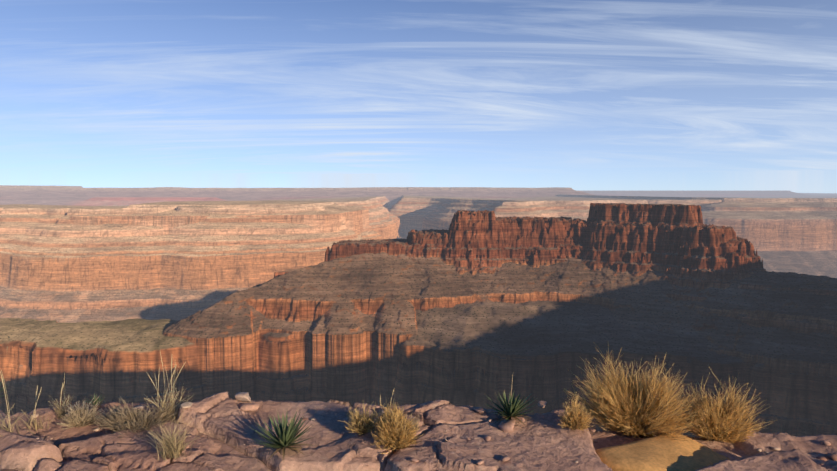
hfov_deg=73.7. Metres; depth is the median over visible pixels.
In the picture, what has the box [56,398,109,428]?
pale bush
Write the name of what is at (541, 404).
stone
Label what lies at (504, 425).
loose stones
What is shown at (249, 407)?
stone
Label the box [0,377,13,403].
grass tuft
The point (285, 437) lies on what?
yucca plant
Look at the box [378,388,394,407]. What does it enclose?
grass
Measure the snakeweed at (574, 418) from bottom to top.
0.219 m
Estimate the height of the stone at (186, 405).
0.028 m
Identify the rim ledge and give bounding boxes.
[0,391,836,470]
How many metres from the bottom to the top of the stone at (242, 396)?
0.051 m
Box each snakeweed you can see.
[338,404,380,434]
[369,396,422,454]
[557,393,594,430]
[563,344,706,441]
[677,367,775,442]
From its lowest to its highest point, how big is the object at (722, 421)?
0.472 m
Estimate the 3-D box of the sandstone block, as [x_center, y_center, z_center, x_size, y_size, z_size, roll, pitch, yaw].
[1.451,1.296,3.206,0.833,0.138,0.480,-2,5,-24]
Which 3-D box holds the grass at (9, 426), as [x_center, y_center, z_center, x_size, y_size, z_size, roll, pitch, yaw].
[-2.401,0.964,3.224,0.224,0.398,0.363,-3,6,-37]
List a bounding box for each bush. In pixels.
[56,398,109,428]
[93,406,140,429]
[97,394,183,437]
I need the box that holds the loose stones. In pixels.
[26,405,836,470]
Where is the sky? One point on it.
(579, 95)
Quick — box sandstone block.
[595,433,729,470]
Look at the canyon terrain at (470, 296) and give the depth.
1057.12 m
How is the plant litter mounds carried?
on the rim ledge
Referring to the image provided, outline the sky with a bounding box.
[0,0,836,192]
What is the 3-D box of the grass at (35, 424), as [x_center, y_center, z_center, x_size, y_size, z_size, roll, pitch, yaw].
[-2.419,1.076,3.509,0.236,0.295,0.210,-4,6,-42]
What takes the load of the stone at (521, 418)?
on the rim ledge
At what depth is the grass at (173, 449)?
3.02 m
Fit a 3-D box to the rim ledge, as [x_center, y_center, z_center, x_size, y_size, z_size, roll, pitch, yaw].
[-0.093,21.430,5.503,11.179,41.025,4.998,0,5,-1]
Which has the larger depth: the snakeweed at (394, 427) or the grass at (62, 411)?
the grass at (62, 411)
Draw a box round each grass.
[0,370,25,435]
[12,386,58,434]
[49,373,73,418]
[138,415,202,460]
[139,352,192,421]
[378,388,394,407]
[410,412,423,431]
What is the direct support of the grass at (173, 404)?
on the rim ledge
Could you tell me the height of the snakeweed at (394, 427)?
0.270 m
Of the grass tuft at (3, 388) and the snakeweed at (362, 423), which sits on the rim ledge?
the snakeweed at (362, 423)
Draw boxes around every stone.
[180,402,192,407]
[235,392,250,401]
[239,403,258,410]
[512,416,524,422]
[538,401,546,407]
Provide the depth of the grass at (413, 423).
3.37 m
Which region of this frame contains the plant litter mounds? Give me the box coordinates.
[75,404,723,454]
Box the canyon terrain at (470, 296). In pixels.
[0,185,836,437]
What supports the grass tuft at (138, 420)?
on the rim ledge
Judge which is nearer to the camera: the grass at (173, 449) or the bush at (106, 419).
the grass at (173, 449)

